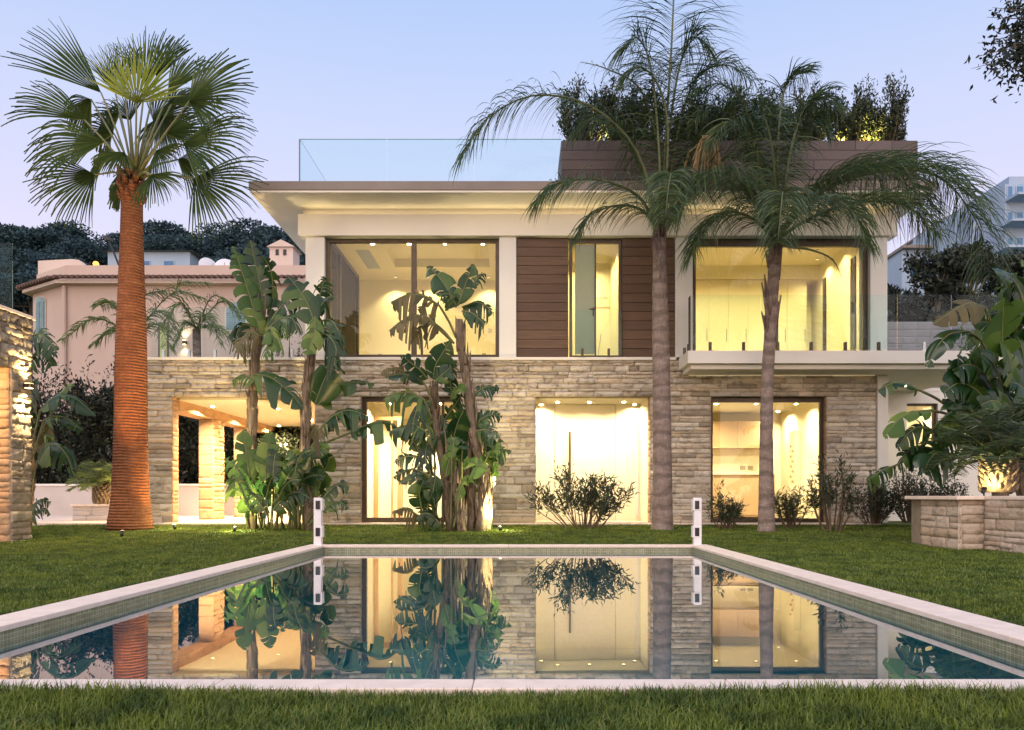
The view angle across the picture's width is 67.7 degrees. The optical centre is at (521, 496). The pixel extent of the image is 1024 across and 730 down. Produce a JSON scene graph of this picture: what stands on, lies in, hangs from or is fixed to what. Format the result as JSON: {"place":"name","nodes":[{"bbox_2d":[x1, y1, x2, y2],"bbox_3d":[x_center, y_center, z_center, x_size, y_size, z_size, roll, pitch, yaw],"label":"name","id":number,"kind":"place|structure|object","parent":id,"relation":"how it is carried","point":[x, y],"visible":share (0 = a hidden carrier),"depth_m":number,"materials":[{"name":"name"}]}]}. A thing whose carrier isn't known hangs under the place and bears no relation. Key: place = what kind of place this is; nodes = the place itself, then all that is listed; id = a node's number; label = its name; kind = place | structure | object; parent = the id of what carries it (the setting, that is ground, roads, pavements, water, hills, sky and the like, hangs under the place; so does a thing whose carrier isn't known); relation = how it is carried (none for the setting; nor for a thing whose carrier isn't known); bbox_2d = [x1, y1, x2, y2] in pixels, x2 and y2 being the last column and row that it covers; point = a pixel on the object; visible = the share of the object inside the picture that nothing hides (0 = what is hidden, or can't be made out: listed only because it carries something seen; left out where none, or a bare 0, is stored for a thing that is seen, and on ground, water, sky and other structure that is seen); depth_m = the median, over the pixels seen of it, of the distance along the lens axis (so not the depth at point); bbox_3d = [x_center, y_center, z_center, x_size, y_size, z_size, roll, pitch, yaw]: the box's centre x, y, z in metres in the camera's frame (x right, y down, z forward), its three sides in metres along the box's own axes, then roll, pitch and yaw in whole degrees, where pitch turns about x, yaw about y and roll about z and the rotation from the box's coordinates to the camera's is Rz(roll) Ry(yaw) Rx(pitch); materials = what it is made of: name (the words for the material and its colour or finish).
{"place":"outdoors","nodes":[
{"label":"outdoors","id":0,"kind":"place"},
{"bbox_2d":[32,516,880,524],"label":"terrace paving","id":1,"kind":"structure","parent":0,"point":[52,520],"depth_m":15.78,"materials":[{"name":"stone"}]},
{"bbox_2d":[70,504,108,520],"bbox_3d":[-9.720,0.370,17.600,0.960,0.370,0.680,0,0,0],"label":"planter","id":2,"kind":"object","parent":1,"relation":"on","point":[90,512],"visible":0.81,"depth_m":17.29,"materials":[{"name":"stone"}]},
{"bbox_2d":[63,459,111,503],"bbox_3d":[-9.662,-0.327,17.432,1.605,1.057,1.535,0,0,0],"label":"cycad","id":3,"kind":"object","parent":2,"relation":"on","point":[101,488],"visible":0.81,"depth_m":17.30,"materials":[{"name":"green plant"}]},
{"bbox_2d":[0,310,1023,729],"bbox_3d":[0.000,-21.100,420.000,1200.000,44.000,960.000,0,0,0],"label":"ground","id":4,"kind":"structure","parent":0,"point":[508,540],"depth_m":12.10,"materials":[{"name":"plant"}]},
{"bbox_2d":[0,222,28,248],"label":"umbrella pine","id":5,"kind":"object","parent":4,"relation":"on","point":[5,226],"visible":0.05,"depth_m":106.50,"materials":[{"name":"green plant"}]},
{"bbox_2d":[0,272,32,309],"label":"umbrella pine","id":6,"kind":"object","parent":4,"relation":"on","point":[17,296],"visible":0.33,"depth_m":56.72,"materials":[{"name":"green plant"}]},
{"bbox_2d":[0,243,35,541],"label":"pavilion","id":7,"kind":"structure","parent":4,"relation":"on","point":[16,401],"depth_m":12.38,"materials":[{"name":"stone"}]},
{"bbox_2d":[23,383,34,388],"bbox_3d":[-8.095,-1.815,12.560,0.130,0.082,0.120,0,0,0],"label":"wall lamp","id":8,"kind":"object","parent":7,"relation":"attached to","point":[29,385],"visible":1,"depth_m":12.50,"materials":[{"name":"white metal"}]},
{"bbox_2d":[0,268,37,380],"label":"umbrella pine","id":9,"kind":"object","parent":4,"relation":"on","point":[20,278],"visible":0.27,"depth_m":56.49,"materials":[{"name":"green plant"}]},
{"bbox_2d":[0,255,37,311],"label":"umbrella pine","id":10,"kind":"object","parent":4,"relation":"on","point":[6,265],"visible":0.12,"depth_m":64.30,"materials":[{"name":"green plant"}]},
{"bbox_2d":[0,242,41,270],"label":"umbrella pine","id":11,"kind":"object","parent":4,"relation":"on","point":[29,259],"visible":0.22,"depth_m":86.89,"materials":[{"name":"green plant"}]},
{"bbox_2d":[6,253,57,266],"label":"umbrella pine","id":12,"kind":"object","parent":4,"relation":"on","point":[43,259],"visible":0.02,"depth_m":90.01,"materials":[{"name":"green plant"}]},
{"bbox_2d":[7,250,90,264],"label":"umbrella pine","id":13,"kind":"object","parent":4,"relation":"on","point":[58,256],"visible":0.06,"depth_m":93.01,"materials":[{"name":"green plant"}]},
{"bbox_2d":[0,226,106,263],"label":"umbrella pine","id":14,"kind":"object","parent":4,"relation":"on","point":[39,238],"visible":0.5,"depth_m":101.60,"materials":[{"name":"green plant"}]},
{"bbox_2d":[30,328,95,524],"bbox_3d":[-9.539,-1.411,15.410,1.890,4.008,0.604,0,0,19],"label":"bird of paradise plant","id":15,"kind":"object","parent":4,"relation":"on","point":[47,445],"visible":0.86,"depth_m":15.34,"materials":[{"name":"green plant"}]},
{"bbox_2d":[31,219,99,242],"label":"umbrella pine","id":16,"kind":"object","parent":4,"relation":"on","point":[82,233],"visible":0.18,"depth_m":109.22,"materials":[{"name":"green plant"}]},
{"bbox_2d":[27,234,110,264],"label":"umbrella pine","id":17,"kind":"object","parent":4,"relation":"on","point":[91,252],"visible":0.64,"depth_m":96.29,"materials":[{"name":"green plant"}]},
{"bbox_2d":[32,354,113,440],"bbox_3d":[-15.884,-3.218,27.034,3.113,3.613,1.787,0,0,0],"label":"garden bush","id":18,"kind":"object","parent":4,"relation":"on","point":[64,381],"visible":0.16,"depth_m":26.74,"materials":[{"name":"green plant"}]},
{"bbox_2d":[93,231,119,247],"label":"umbrella pine","id":19,"kind":"object","parent":4,"relation":"on","point":[114,236],"visible":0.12,"depth_m":121.14,"materials":[{"name":"green plant"}]},
{"bbox_2d":[97,242,118,249],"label":"umbrella pine","id":20,"kind":"object","parent":4,"relation":"on","point":[107,246],"visible":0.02,"depth_m":118.30,"materials":[{"name":"green plant"}]},
{"bbox_2d":[56,287,208,355],"bbox_3d":[-13.190,-3.190,25.898,4.565,7.886,2.108,0,0,0],"label":"garden palm","id":21,"kind":"object","parent":4,"relation":"on","point":[160,327],"visible":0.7,"depth_m":25.70,"materials":[{"name":"green plant"}]},
{"bbox_2d":[1,18,268,530],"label":"fan palm","id":22,"kind":"object","parent":4,"relation":"on","point":[130,189],"visible":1,"depth_m":14.44,"materials":[{"name":"green plant"}]},
{"bbox_2d":[100,250,202,264],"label":"hillside house","id":23,"kind":"structure","parent":4,"relation":"on","point":[171,257],"depth_m":72.00,"materials":[{"name":"paint"}]},
{"bbox_2d":[163,260,174,264],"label":"window frame","id":24,"kind":"structure","parent":23,"relation":"in","point":[165,262],"depth_m":71.92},
{"bbox_2d":[117,218,194,249],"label":"umbrella pine","id":25,"kind":"object","parent":4,"relation":"on","point":[162,227],"visible":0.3,"depth_m":111.61,"materials":[{"name":"green plant"}]},
{"bbox_2d":[16,239,305,483],"bbox_3d":[-15.282,-5.081,37.687,13.402,12.661,12.627,0,0,0],"label":"pink villa","id":26,"kind":"object","parent":4,"relation":"on","point":[64,293],"visible":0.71,"depth_m":32.00,"materials":[{"name":"paint"}]},
{"bbox_2d":[104,236,118,264],"bbox_3d":[-18.172,-10.833,34.064,0.735,1.471,0.328,0,0,0],"label":"floodlight mast","id":27,"kind":"object","parent":26,"relation":"on","point":[109,239],"visible":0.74,"depth_m":33.97,"materials":[{"name":"grey metal"}]},
{"bbox_2d":[158,322,168,355],"bbox_3d":[-14.980,-6.500,32.005,0.440,1.560,0.090,0,0,0],"label":"lit door","id":28,"kind":"structure","parent":26,"relation":"in","point":[166,346],"depth_m":31.96,"materials":[{"name":"beige glass"}]},
{"bbox_2d":[199,258,214,264],"bbox_3d":[-15.328,-11.203,37.517,0.750,1.096,0.820,0,0,0],"label":"satellite dish","id":29,"kind":"object","parent":26,"relation":"on","point":[205,261],"visible":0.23,"depth_m":37.53,"materials":[{"name":"metal"}]},
{"bbox_2d":[215,259,230,264],"bbox_3d":[-14.531,-11.203,37.500,0.868,1.056,0.715,0,0,20],"label":"satellite dish","id":30,"kind":"object","parent":26,"relation":"on","point":[223,262],"visible":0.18,"depth_m":37.62,"materials":[{"name":"metal"}]},
{"bbox_2d":[144,233,191,249],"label":"umbrella pine","id":31,"kind":"object","parent":4,"relation":"on","point":[161,242],"visible":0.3,"depth_m":103.45,"materials":[{"name":"green plant"}]},
{"bbox_2d":[32,355,312,483],"bbox_3d":[-10.760,-1.656,23.185,11.870,4.970,2.789,0,0,0],"label":"hedge","id":32,"kind":"object","parent":4,"relation":"on","point":[82,446],"visible":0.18,"depth_m":22.34,"materials":[{"name":"green plant"}]},
{"bbox_2d":[34,484,314,515],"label":"garden wall","id":33,"kind":"structure","parent":4,"relation":"on","point":[60,497],"depth_m":21.60,"materials":[{"name":"paint"}]},
{"bbox_2d":[170,222,233,256],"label":"umbrella pine","id":34,"kind":"object","parent":4,"relation":"on","point":[200,248],"visible":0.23,"depth_m":96.73,"materials":[{"name":"green plant"}]},
{"bbox_2d":[162,277,247,447],"bbox_3d":[-11.392,-3.635,27.910,3.769,8.776,1.854,0,0,0],"label":"garden palm","id":35,"kind":"object","parent":4,"relation":"on","point":[196,330],"visible":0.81,"depth_m":27.86,"materials":[{"name":"green plant"}]},
{"bbox_2d":[204,243,245,262],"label":"umbrella pine","id":36,"kind":"object","parent":4,"relation":"on","point":[218,253],"visible":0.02,"depth_m":81.42,"materials":[{"name":"green plant"}]},
{"bbox_2d":[205,217,283,252],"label":"umbrella pine","id":37,"kind":"object","parent":4,"relation":"on","point":[236,236],"visible":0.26,"depth_m":92.02,"materials":[{"name":"green plant"}]},
{"bbox_2d":[221,244,269,263],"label":"umbrella pine","id":38,"kind":"object","parent":4,"relation":"on","point":[242,247],"visible":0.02,"depth_m":78.43,"materials":[{"name":"green plant"}]},
{"bbox_2d":[213,252,305,264],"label":"umbrella pine","id":39,"kind":"object","parent":4,"relation":"on","point":[302,259],"visible":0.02,"depth_m":74.76,"materials":[{"name":"green plant"}]},
{"bbox_2d":[239,224,284,249],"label":"umbrella pine","id":40,"kind":"object","parent":4,"relation":"on","point":[256,236],"visible":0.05,"depth_m":87.34,"materials":[{"name":"green plant"}]},
{"bbox_2d":[259,230,299,249],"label":"umbrella pine","id":41,"kind":"object","parent":4,"relation":"on","point":[275,237],"visible":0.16,"depth_m":83.47,"materials":[{"name":"green plant"}]},
{"bbox_2d":[273,322,302,355],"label":"garden bush","id":42,"kind":"object","parent":4,"relation":"on","point":[296,352],"depth_m":28.31,"materials":[{"name":"green plant"}]},
{"bbox_2d":[221,240,398,529],"bbox_3d":[-3.886,-2.120,14.464,3.384,5.576,1.267,0,0,0],"label":"bird of paradise plant","id":43,"kind":"object","parent":4,"relation":"on","point":[304,481],"visible":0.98,"depth_m":14.30,"materials":[{"name":"green plant"}]},
{"bbox_2d":[381,264,510,532],"bbox_3d":[-1.399,-1.819,14.363,2.348,5.091,1.293,0,0,7],"label":"bird of paradise plant","id":44,"kind":"object","parent":4,"relation":"on","point":[464,440],"visible":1,"depth_m":14.19,"materials":[{"name":"green plant"}]},
{"bbox_2d":[0,544,1023,696],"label":"pool coping","id":45,"kind":"object","parent":4,"relation":"on","point":[1000,630],"visible":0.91,"depth_m":4.20,"materials":[{"name":"stone"}]},
{"bbox_2d":[312,498,323,544],"bbox_3d":[-3.015,0.372,11.350,0.150,0.700,0.150,0,0,0],"label":"bollard lamp","id":46,"kind":"object","parent":45,"relation":"on","point":[318,521],"visible":1,"depth_m":11.29,"materials":[{"name":"white plastic"}]},
{"bbox_2d":[691,498,702,544],"bbox_3d":[2.618,0.372,11.350,0.150,0.700,0.150,0,0,0],"label":"bollard lamp","id":47,"kind":"object","parent":45,"relation":"on","point":[696,527],"visible":1,"depth_m":11.29,"materials":[{"name":"white plastic"}]},
{"bbox_2d":[521,459,638,528],"bbox_3d":[1.178,-0.053,14.920,2.379,1.378,0.957,0,0,0],"label":"oleander","id":48,"kind":"object","parent":4,"relation":"on","point":[593,498],"visible":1,"depth_m":14.82,"materials":[{"name":"green plant"}]},
{"bbox_2d":[147,139,1015,522],"bbox_3d":[3.550,-3.256,20.150,22.900,7.853,10.100,0,0,0],"label":"villa","id":49,"kind":"object","parent":4,"relation":"on","point":[561,351],"visible":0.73,"depth_m":16.06,"materials":[{"name":"stone"}]},
{"bbox_2d":[331,244,358,354],"bbox_3d":[-4.115,-4.230,17.780,0.070,2.640,2.920,0,0,0],"label":"side window","id":50,"kind":"structure","parent":49,"relation":"in","point":[344,279],"depth_m":17.92,"materials":[{"name":"clear glass"}]},
{"bbox_2d":[362,397,458,521],"bbox_3d":[-2.320,-0.770,16.150,2.080,2.640,0.100,0,0,0],"label":"glazed door","id":51,"kind":"structure","parent":49,"relation":"in","point":[364,399],"depth_m":16.10,"materials":[{"name":"brown metal"}]},
{"bbox_2d":[326,239,498,356],"bbox_3d":[-2.290,-4.175,16.165,3.660,2.526,0.090,0,0,0],"label":"window","id":52,"kind":"structure","parent":49,"relation":"in","point":[413,242],"depth_m":16.12,"materials":[{"name":"brown metal"}]},
{"bbox_2d":[555,405,614,519],"bbox_3d":[1.455,-0.770,17.345,1.374,2.630,0.130,0,0,0],"label":"front door","id":53,"kind":"structure","parent":49,"relation":"in","point":[584,434],"depth_m":17.36,"materials":[{"name":"beige paint"}]},
{"bbox_2d":[569,238,621,356],"bbox_3d":[1.570,-4.175,16.137,1.100,2.526,0.105,0,0,0],"label":"balcony door","id":54,"kind":"structure","parent":49,"relation":"in","point":[585,256],"depth_m":16.13,"materials":[{"name":"brown metal"}]},
{"bbox_2d":[558,141,917,180],"bbox_3d":[4.470,-6.774,16.310,7.300,1.004,1.380,0,0,0],"label":"roof planter","id":55,"kind":"object","parent":49,"relation":"on","point":[576,158],"visible":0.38,"depth_m":15.62,"materials":[{"name":"brown wood"}]},
{"bbox_2d":[552,72,610,140],"bbox_3d":[1.315,-8.086,16.169,1.182,1.794,1.002,0,0,-35],"label":"roof bush","id":56,"kind":"object","parent":55,"relation":"on","point":[567,125],"visible":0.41,"depth_m":16.05,"materials":[{"name":"green plant"}]},
{"bbox_2d":[596,63,642,140],"bbox_3d":[2.052,-8.168,16.176,1.164,1.961,0.965,0,0,0],"label":"roof bush","id":57,"kind":"object","parent":55,"relation":"on","point":[612,102],"visible":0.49,"depth_m":16.03,"materials":[{"name":"green plant"}]},
{"bbox_2d":[618,81,669,140],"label":"roof bush","id":58,"kind":"object","parent":55,"relation":"on","point":[640,115],"visible":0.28,"depth_m":15.96,"materials":[{"name":"green plant"}]},
{"bbox_2d":[669,75,717,140],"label":"roof bush","id":59,"kind":"object","parent":55,"relation":"on","point":[691,117],"visible":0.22,"depth_m":15.94,"materials":[{"name":"green plant"}]},
{"bbox_2d":[709,79,759,140],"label":"roof bush","id":60,"kind":"object","parent":55,"relation":"on","point":[733,132],"visible":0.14,"depth_m":15.97,"materials":[{"name":"green plant"}]},
{"bbox_2d":[751,78,794,140],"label":"roof bush","id":61,"kind":"object","parent":55,"relation":"on","point":[771,97],"visible":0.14,"depth_m":16.02,"materials":[{"name":"green plant"}]},
{"bbox_2d":[789,76,833,140],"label":"roof bush","id":62,"kind":"object","parent":55,"relation":"on","point":[813,110],"visible":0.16,"depth_m":16.02,"materials":[{"name":"green plant"}]},
{"bbox_2d":[823,81,873,140],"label":"roof bush","id":63,"kind":"object","parent":55,"relation":"on","point":[849,130],"visible":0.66,"depth_m":15.96,"materials":[{"name":"green plant"}]},
{"bbox_2d":[849,70,913,140],"bbox_3d":[7.608,-8.113,16.196,1.364,1.852,1.008,0,0,0],"label":"roof bush","id":64,"kind":"object","parent":55,"relation":"on","point":[880,120],"visible":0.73,"depth_m":15.98,"materials":[{"name":"green plant"}]},
{"bbox_2d":[713,421,775,516],"bbox_3d":[5.025,-0.685,18.848,2.170,2.370,1.095,0,0,0],"label":"kitchen unit","id":65,"kind":"object","parent":49,"relation":"on","point":[736,456],"visible":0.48,"depth_m":19.00,"materials":[{"name":"paint"}]},
{"bbox_2d":[696,280,806,350],"bbox_3d":[5.265,-4.075,18.730,3.330,2.330,0.500,0,0,0],"label":"wardrobe","id":66,"kind":"object","parent":49,"relation":"on","point":[728,316],"visible":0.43,"depth_m":18.50,"materials":[{"name":"beige paint"}]},
{"bbox_2d":[711,398,823,521],"bbox_3d":[5.195,-0.765,16.205,2.430,2.630,0.090,0,0,0],"label":"window","id":67,"kind":"structure","parent":49,"relation":"in","point":[713,400],"depth_m":16.16,"materials":[{"name":"brown metal"}]},
{"bbox_2d":[693,239,867,350],"bbox_3d":[5.460,-4.175,16.165,3.720,2.526,0.090,0,0,0],"label":"window","id":68,"kind":"structure","parent":49,"relation":"in","point":[743,243],"depth_m":16.12,"materials":[{"name":"brown metal"}]},
{"bbox_2d":[789,430,800,516],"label":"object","id":69,"kind":"object","parent":49,"relation":"on","point":[794,458],"visible":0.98,"depth_m":18.00,"materials":[{"name":"beige paint"}]},
{"bbox_2d":[823,256,855,350],"bbox_3d":[7.205,-4.040,17.330,0.130,2.260,1.740,0,0,0],"label":"side door","id":70,"kind":"structure","parent":49,"relation":"in","point":[853,304],"depth_m":16.51,"materials":[{"name":"brown metal"}]},
{"bbox_2d":[907,404,935,442],"bbox_3d":[9.725,-1.700,18.645,0.750,1.100,0.090,0,0,0],"label":"window","id":71,"kind":"structure","parent":49,"relation":"in","point":[933,405],"depth_m":18.60,"materials":[{"name":"brown metal"}]},
{"bbox_2d":[958,270,1007,378],"bbox_3d":[12.379,-4.224,19.833,2.042,3.220,1.497,0,0,0],"label":"garden bush","id":72,"kind":"object","parent":49,"relation":"on","point":[964,347],"visible":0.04,"depth_m":20.20,"materials":[{"name":"green plant"}]},
{"bbox_2d":[448,0,801,530],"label":"feather palm","id":73,"kind":"object","parent":4,"relation":"on","point":[662,508],"visible":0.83,"depth_m":14.51,"materials":[{"name":"green plant"}]},
{"bbox_2d":[705,480,749,528],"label":"oleander","id":74,"kind":"object","parent":4,"relation":"on","point":[730,516],"visible":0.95,"depth_m":14.77,"materials":[{"name":"green plant"}]},
{"bbox_2d":[774,481,810,527],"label":"oleander","id":75,"kind":"object","parent":4,"relation":"on","point":[790,507],"visible":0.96,"depth_m":15.05,"materials":[{"name":"green plant"}]},
{"bbox_2d":[643,55,1023,531],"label":"feather palm","id":76,"kind":"object","parent":4,"relation":"on","point":[805,201],"visible":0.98,"depth_m":13.61,"materials":[{"name":"green plant"}]},
{"bbox_2d":[805,449,862,531],"bbox_3d":[5.812,-0.101,14.234,1.027,1.592,0.725,0,0,0],"label":"oleander","id":77,"kind":"object","parent":4,"relation":"on","point":[827,492],"visible":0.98,"depth_m":14.17,"materials":[{"name":"green plant"}]},
{"bbox_2d":[849,466,898,523],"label":"dark shrub","id":78,"kind":"object","parent":4,"relation":"on","point":[878,501],"visible":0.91,"depth_m":15.27,"materials":[{"name":"green plant"}]},
{"bbox_2d":[887,245,932,315],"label":"hill house","id":79,"kind":"structure","parent":4,"relation":"on","point":[895,274],"depth_m":55.20,"materials":[{"name":"paint"}]},
{"bbox_2d":[894,219,942,250],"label":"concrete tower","id":80,"kind":"structure","parent":79,"relation":"attached to","point":[910,242],"depth_m":65.19,"materials":[{"name":"concrete"}]},
{"bbox_2d":[886,466,939,522],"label":"dark shrub","id":81,"kind":"object","parent":4,"relation":"on","point":[900,499],"visible":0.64,"depth_m":15.05,"materials":[{"name":"green plant"}]},
{"bbox_2d":[887,283,948,321],"bbox_3d":[11.640,-4.473,23.011,2.220,4.047,1.933,0,0,0],"label":"dark tree","id":82,"kind":"object","parent":4,"relation":"on","point":[909,308],"visible":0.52,"depth_m":22.51,"materials":[{"name":"green plant"}]},
{"bbox_2d":[914,468,972,495],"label":"dark shrub","id":83,"kind":"object","parent":4,"relation":"on","point":[946,490],"visible":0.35,"depth_m":14.36,"materials":[{"name":"green plant"}]},
{"bbox_2d":[866,259,1023,495],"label":"bird of paradise plant","id":84,"kind":"object","parent":4,"relation":"on","point":[976,382],"visible":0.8,"depth_m":12.13,"materials":[{"name":"green plant"}]},
{"bbox_2d":[899,243,990,321],"bbox_3d":[12.985,-5.163,24.038,2.656,5.440,2.347,0,0,-24],"label":"dark tree","id":85,"kind":"object","parent":4,"relation":"on","point":[936,288],"visible":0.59,"depth_m":23.66,"materials":[{"name":"green plant"}]},
{"bbox_2d":[905,496,1023,553],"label":"stone planter","id":86,"kind":"object","parent":4,"relation":"on","point":[994,523],"visible":0.98,"depth_m":10.93,"materials":[{"name":"stone"}]},
{"bbox_2d":[913,396,1023,493],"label":"cycad","id":87,"kind":"object","parent":86,"relation":"on","point":[989,445],"visible":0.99,"depth_m":11.15,"materials":[{"name":"green plant"}]},
{"bbox_2d":[981,487,987,495],"bbox_3d":[6.669,-0.058,11.006,0.115,0.161,0.066,0,0,-31],"label":"planter spotlight","id":88,"kind":"object","parent":86,"relation":"on","point":[984,490],"visible":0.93,"depth_m":10.99,"materials":[{"name":"black plastic"}]},
{"bbox_2d":[911,177,1023,302],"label":"apartment block","id":89,"kind":"structure","parent":4,"relation":"on","point":[1013,187],"depth_m":48.65,"materials":[{"name":"paint"}]},
{"bbox_2d":[1007,186,1012,197],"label":"window","id":90,"kind":"structure","parent":89,"relation":"in","point":[1009,188],"depth_m":47.93,"materials":[{"name":"glass"}]},
{"bbox_2d":[1007,211,1012,219],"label":"window","id":91,"kind":"structure","parent":89,"relation":"in","point":[1009,214],"depth_m":47.93,"materials":[{"name":"glass"}]},
{"bbox_2d":[1007,238,1012,244],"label":"window","id":92,"kind":"structure","parent":89,"relation":"in","point":[1010,242],"depth_m":47.92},
{"bbox_2d":[1015,186,1023,192],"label":"window","id":93,"kind":"structure","parent":89,"relation":"in","point":[1017,188],"depth_m":47.92,"materials":[{"name":"glass"}]},
{"bbox_2d":[1015,211,1023,217],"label":"window","id":94,"kind":"structure","parent":89,"relation":"in","point":[1021,213],"depth_m":47.92,"materials":[{"name":"glass"}]},
{"bbox_2d":[1015,238,1023,244],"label":"window","id":95,"kind":"structure","parent":89,"relation":"in","point":[1020,240],"depth_m":47.92,"materials":[{"name":"glass"}]},
{"bbox_2d":[931,240,1005,321],"bbox_3d":[14.642,-5.415,25.075,2.392,5.951,2.323,0,0,45],"label":"dark tree","id":96,"kind":"object","parent":4,"relation":"on","point":[986,297],"visible":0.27,"depth_m":24.43,"materials":[{"name":"green plant"}]},
{"bbox_2d":[964,0,1023,103],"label":"overhanging tree","id":97,"kind":"object","parent":4,"relation":"on","point":[1016,46],"visible":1,"depth_m":8.80,"materials":[{"name":"green plant"}]},
{"bbox_2d":[976,248,1023,312],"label":"dark tree","id":98,"kind":"object","parent":4,"relation":"on","point":[1015,266],"visible":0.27,"depth_m":25.55,"materials":[{"name":"green plant"}]},
{"bbox_2d":[0,552,1023,680],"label":"pool water","id":99,"kind":"structure","parent":0,"point":[508,615],"depth_m":4.67,"materials":[{"name":"liquid"}]},
{"bbox_2d":[0,0,1023,254],"label":"sky","id":100,"kind":"structure","parent":0,"point":[322,69],"materials":[{"name":"blue"}]},
{"bbox_2d":[887,322,1023,387],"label":"terrace wall","id":101,"kind":"structure","parent":0,"point":[907,336],"depth_m":21.00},
{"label":"pool floor","id":102,"kind":"structure","parent":0,"visible":0},
{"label":"pool wall","id":103,"kind":"structure","parent":102,"relation":"on","visible":0},
{"bbox_2d":[0,547,1023,699],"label":"pool tile band","id":104,"kind":"object","parent":103,"relation":"on","point":[959,632],"visible":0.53,"depth_m":6.14,"materials":[{"name":"tile"}]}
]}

